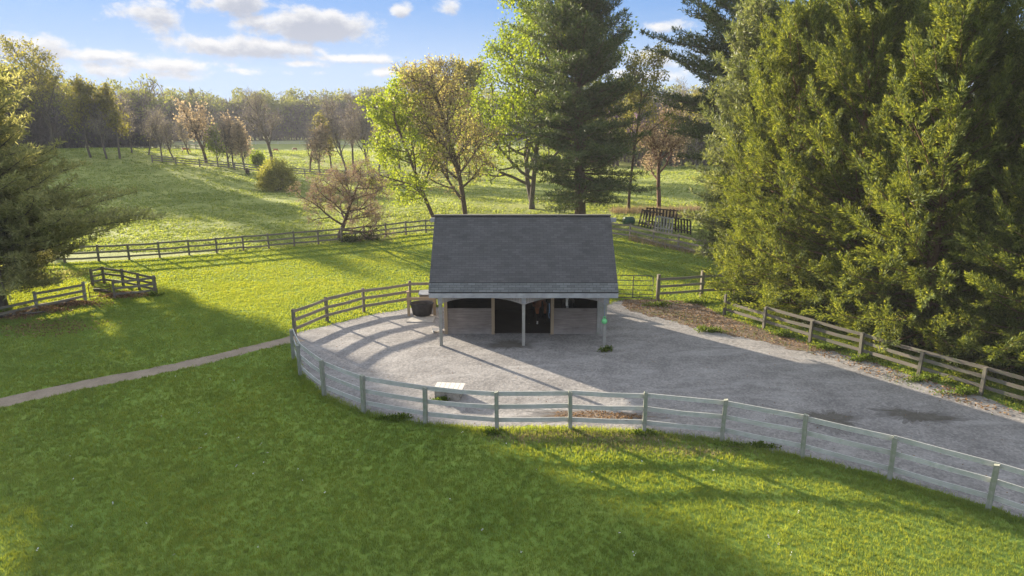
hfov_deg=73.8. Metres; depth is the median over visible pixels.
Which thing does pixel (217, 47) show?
sky
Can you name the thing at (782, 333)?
weed clump
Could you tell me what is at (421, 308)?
water trough
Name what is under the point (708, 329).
weed clump
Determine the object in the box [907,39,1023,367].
cedar tree
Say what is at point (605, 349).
weed clump
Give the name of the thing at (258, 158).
field tree
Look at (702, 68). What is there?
pine tree
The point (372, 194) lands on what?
crabapple tree
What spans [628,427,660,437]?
weed clump
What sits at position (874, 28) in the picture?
cedar tree
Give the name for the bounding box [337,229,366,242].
shrub
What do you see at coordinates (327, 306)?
paddock fence
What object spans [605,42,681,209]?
slender tree
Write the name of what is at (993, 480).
paddock fence
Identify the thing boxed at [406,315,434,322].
concrete slab
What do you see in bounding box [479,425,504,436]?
weed clump
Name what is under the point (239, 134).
field tree
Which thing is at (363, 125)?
bare tree
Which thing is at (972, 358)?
undergrowth bush
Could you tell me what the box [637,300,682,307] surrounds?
weed clump
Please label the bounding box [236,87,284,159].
bare tree
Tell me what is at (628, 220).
drum
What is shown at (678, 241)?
pasture fence
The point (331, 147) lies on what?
field tree
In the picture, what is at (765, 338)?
verge weeds
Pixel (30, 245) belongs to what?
pine tree
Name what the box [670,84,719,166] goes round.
field tree
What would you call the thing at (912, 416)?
bare patch
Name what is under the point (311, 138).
bare tree
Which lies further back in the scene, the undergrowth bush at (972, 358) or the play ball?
the play ball
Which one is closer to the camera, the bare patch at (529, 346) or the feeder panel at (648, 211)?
the bare patch at (529, 346)
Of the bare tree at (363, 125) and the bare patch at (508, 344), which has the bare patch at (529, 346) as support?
the bare patch at (508, 344)
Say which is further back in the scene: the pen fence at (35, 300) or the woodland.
the woodland
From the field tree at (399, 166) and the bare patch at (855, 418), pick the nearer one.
the bare patch at (855, 418)
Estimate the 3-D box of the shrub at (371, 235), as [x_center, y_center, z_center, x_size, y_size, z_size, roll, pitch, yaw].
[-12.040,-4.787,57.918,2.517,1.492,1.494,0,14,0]
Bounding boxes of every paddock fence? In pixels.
[289,328,1023,510]
[291,280,436,335]
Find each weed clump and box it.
[148,289,165,296]
[372,412,413,422]
[430,396,449,400]
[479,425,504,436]
[598,345,612,351]
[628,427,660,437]
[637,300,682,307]
[683,298,712,304]
[693,324,726,333]
[714,440,781,452]
[768,328,799,337]
[803,343,850,350]
[840,352,878,362]
[899,371,947,382]
[929,385,987,395]
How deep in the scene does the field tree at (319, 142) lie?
115.71 m
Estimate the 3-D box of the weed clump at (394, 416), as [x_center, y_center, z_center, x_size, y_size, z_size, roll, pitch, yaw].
[-4.149,4.530,23.808,1.549,0.382,0.582,-2,15,-7]
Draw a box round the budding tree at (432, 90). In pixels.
[388,47,507,213]
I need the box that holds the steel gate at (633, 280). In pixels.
[617,275,653,297]
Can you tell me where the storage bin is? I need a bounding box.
[418,290,436,304]
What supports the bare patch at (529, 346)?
on the gravel paddock
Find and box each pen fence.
[0,281,86,314]
[89,266,157,290]
[111,276,155,297]
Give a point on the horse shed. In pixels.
(494, 273)
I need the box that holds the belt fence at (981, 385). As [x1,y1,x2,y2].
[723,294,1023,399]
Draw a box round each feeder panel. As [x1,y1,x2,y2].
[638,209,663,229]
[645,207,677,225]
[654,215,673,232]
[669,216,690,234]
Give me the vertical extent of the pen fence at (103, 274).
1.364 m
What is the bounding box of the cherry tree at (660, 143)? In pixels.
[633,102,692,207]
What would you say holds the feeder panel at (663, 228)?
on the pasture
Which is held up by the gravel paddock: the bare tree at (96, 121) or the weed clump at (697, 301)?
the weed clump at (697, 301)
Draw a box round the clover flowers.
[36,375,798,554]
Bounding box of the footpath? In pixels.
[0,336,304,407]
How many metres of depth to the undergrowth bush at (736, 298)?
37.88 m
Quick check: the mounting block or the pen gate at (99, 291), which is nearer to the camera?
the mounting block
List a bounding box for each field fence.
[124,144,259,154]
[151,155,480,178]
[168,141,335,143]
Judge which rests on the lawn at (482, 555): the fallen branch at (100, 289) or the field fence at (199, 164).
the fallen branch at (100, 289)
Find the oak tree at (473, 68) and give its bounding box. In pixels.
[402,54,498,176]
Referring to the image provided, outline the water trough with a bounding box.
[410,300,433,316]
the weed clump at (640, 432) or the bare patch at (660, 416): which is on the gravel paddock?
the bare patch at (660, 416)
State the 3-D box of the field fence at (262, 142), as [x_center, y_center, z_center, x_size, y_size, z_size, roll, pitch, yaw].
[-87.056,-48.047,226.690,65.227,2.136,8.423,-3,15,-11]
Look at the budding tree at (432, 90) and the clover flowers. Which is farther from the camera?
the budding tree at (432, 90)
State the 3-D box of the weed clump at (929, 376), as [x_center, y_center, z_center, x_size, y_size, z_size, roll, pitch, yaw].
[16.523,3.546,27.218,2.151,0.526,0.673,0,14,0]
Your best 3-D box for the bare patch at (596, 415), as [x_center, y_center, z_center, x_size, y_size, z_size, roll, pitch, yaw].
[3.047,4.511,24.161,4.175,0.001,0.885,0,14,0]
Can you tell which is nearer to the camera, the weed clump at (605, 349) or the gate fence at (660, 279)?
the weed clump at (605, 349)
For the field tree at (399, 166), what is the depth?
127.32 m
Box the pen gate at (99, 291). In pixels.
[88,282,111,299]
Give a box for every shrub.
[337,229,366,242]
[359,226,383,239]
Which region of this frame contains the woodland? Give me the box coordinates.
[0,58,814,166]
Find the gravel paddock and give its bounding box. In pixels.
[294,300,1023,517]
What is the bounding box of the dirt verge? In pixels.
[621,299,832,350]
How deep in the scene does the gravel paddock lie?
27.14 m
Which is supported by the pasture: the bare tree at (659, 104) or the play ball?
the bare tree at (659, 104)
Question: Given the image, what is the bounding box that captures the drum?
[622,217,634,224]
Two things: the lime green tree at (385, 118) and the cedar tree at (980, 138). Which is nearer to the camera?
the cedar tree at (980, 138)
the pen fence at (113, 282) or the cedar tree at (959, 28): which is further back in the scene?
the pen fence at (113, 282)
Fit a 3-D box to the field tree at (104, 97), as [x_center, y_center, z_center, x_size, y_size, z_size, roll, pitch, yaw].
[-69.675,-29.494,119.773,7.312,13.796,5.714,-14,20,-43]
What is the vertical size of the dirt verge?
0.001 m
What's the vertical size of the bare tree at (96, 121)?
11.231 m
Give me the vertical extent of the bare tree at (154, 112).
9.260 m
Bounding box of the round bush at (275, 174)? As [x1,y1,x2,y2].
[253,157,300,191]
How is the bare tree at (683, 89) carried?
on the pasture
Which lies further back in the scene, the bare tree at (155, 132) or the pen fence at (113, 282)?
the bare tree at (155, 132)
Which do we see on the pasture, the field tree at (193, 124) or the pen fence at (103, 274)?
the field tree at (193, 124)
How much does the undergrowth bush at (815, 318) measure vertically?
1.990 m
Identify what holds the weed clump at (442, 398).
on the gravel paddock
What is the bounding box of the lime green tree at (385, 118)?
[352,61,457,217]
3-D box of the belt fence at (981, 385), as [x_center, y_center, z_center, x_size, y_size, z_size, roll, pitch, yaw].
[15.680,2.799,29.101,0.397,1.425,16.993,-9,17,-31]
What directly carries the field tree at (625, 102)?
on the pasture
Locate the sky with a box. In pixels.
[0,0,1023,103]
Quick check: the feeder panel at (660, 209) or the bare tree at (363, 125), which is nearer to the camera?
the feeder panel at (660, 209)
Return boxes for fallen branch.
[41,299,74,305]
[93,288,111,291]
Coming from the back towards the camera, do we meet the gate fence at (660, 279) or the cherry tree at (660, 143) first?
the cherry tree at (660, 143)
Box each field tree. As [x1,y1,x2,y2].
[0,34,71,155]
[60,73,106,157]
[89,79,132,158]
[172,96,220,162]
[203,126,227,165]
[219,109,238,166]
[225,116,253,169]
[246,148,266,169]
[306,119,333,171]
[309,107,337,167]
[368,106,397,171]
[374,84,409,169]
[609,95,643,164]
[625,112,648,148]
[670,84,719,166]
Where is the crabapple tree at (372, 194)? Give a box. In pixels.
[286,152,396,242]
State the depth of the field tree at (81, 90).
117.10 m
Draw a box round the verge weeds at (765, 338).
[638,303,968,403]
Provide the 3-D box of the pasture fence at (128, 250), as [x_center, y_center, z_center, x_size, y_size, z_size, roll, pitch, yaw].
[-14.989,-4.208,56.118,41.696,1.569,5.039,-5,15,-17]
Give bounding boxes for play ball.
[601,309,606,323]
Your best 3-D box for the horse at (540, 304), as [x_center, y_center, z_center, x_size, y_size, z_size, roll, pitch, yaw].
[1.349,0.612,35.103,0.642,2.042,2.764,-2,15,-7]
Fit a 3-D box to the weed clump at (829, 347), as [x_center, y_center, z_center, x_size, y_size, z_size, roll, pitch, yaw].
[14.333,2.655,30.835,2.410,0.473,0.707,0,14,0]
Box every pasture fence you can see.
[53,220,433,262]
[611,222,717,255]
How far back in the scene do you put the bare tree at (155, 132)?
117.85 m
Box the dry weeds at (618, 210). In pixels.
[442,204,766,461]
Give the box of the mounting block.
[434,382,464,399]
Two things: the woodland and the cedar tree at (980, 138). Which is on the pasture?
the woodland
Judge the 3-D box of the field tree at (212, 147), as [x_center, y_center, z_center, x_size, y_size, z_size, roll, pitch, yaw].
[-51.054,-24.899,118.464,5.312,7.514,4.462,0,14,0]
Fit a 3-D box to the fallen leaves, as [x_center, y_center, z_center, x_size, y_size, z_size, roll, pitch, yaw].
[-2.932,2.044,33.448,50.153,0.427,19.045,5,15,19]
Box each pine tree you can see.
[0,55,165,306]
[505,0,660,213]
[636,0,795,219]
[678,0,809,277]
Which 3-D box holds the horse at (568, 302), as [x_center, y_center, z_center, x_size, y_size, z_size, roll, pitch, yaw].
[2.791,0.938,34.115,0.642,1.902,2.747,2,15,7]
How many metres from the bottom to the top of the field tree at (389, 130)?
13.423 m
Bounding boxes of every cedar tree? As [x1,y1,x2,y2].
[696,0,881,316]
[718,0,979,344]
[731,0,870,286]
[799,0,1023,370]
[826,0,979,305]
[906,80,1023,414]
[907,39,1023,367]
[922,6,1023,322]
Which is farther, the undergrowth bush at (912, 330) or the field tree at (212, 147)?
the field tree at (212, 147)
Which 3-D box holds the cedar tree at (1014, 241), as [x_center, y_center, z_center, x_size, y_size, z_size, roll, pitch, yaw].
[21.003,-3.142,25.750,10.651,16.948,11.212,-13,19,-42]
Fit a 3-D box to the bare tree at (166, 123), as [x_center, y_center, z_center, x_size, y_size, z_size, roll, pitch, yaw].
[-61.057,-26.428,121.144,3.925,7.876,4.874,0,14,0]
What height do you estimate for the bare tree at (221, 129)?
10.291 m
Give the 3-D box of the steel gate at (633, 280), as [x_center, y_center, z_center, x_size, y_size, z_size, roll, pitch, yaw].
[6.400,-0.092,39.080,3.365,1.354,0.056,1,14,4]
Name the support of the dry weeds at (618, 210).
on the gravel paddock
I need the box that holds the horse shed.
[428,214,618,345]
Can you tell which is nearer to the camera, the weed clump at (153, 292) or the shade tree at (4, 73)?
the weed clump at (153, 292)
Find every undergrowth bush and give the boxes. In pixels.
[715,281,791,308]
[786,289,851,329]
[853,304,926,349]
[935,326,1022,380]
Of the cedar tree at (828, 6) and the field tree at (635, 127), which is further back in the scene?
the field tree at (635, 127)
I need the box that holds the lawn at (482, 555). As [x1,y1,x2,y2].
[0,233,1023,575]
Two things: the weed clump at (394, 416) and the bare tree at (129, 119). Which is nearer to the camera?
the weed clump at (394, 416)
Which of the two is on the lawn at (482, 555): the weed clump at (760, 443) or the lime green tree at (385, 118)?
the weed clump at (760, 443)
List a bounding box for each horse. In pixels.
[532,299,546,323]
[562,298,574,307]
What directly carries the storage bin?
on the gravel paddock
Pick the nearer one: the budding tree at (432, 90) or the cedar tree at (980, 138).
the cedar tree at (980, 138)
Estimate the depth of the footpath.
27.85 m
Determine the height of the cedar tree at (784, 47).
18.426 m
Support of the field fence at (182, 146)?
on the pasture
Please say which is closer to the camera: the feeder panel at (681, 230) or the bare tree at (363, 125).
the feeder panel at (681, 230)
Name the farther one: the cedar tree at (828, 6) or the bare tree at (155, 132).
the bare tree at (155, 132)
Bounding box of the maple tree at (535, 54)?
[435,0,648,208]
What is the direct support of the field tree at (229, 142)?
on the pasture
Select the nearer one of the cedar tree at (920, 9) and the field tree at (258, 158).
the cedar tree at (920, 9)
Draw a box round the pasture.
[4,120,734,264]
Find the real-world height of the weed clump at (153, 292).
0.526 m
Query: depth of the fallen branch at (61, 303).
37.87 m
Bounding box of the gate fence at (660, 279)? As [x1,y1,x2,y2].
[656,270,737,300]
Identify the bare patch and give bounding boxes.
[481,338,532,349]
[490,340,522,347]
[516,409,673,423]
[548,410,655,418]
[792,408,866,435]
[806,411,852,429]
[868,406,974,423]
[882,408,954,421]
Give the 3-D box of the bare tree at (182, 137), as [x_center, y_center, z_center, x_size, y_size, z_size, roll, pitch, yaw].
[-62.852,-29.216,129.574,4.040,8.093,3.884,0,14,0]
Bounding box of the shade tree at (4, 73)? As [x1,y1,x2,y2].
[0,71,10,95]
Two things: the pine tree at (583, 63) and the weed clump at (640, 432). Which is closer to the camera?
the weed clump at (640, 432)
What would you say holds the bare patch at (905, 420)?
on the gravel paddock
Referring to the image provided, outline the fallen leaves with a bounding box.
[0,291,1022,502]
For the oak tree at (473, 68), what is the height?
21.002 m
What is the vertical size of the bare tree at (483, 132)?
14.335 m
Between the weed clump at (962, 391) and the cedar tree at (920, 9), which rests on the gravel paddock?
the weed clump at (962, 391)
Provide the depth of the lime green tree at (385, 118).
66.58 m
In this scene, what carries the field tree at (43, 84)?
on the pasture
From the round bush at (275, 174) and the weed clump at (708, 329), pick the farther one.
the round bush at (275, 174)
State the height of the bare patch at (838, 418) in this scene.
0.001 m
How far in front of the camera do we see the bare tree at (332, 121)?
117.19 m
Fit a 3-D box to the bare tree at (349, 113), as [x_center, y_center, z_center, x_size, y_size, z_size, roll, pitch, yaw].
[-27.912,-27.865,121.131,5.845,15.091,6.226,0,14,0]
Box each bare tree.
[82,99,112,158]
[116,94,136,152]
[138,106,169,154]
[141,106,170,161]
[155,118,178,160]
[172,116,191,154]
[206,112,235,166]
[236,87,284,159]
[300,115,326,172]
[319,93,356,172]
[340,88,365,170]
[343,101,377,172]
[471,99,493,162]
[641,95,672,159]
[658,78,694,166]
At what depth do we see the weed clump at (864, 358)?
29.46 m
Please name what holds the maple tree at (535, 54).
on the pasture
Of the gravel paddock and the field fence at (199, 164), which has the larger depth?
the field fence at (199, 164)
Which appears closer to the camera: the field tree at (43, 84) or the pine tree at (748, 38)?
the pine tree at (748, 38)

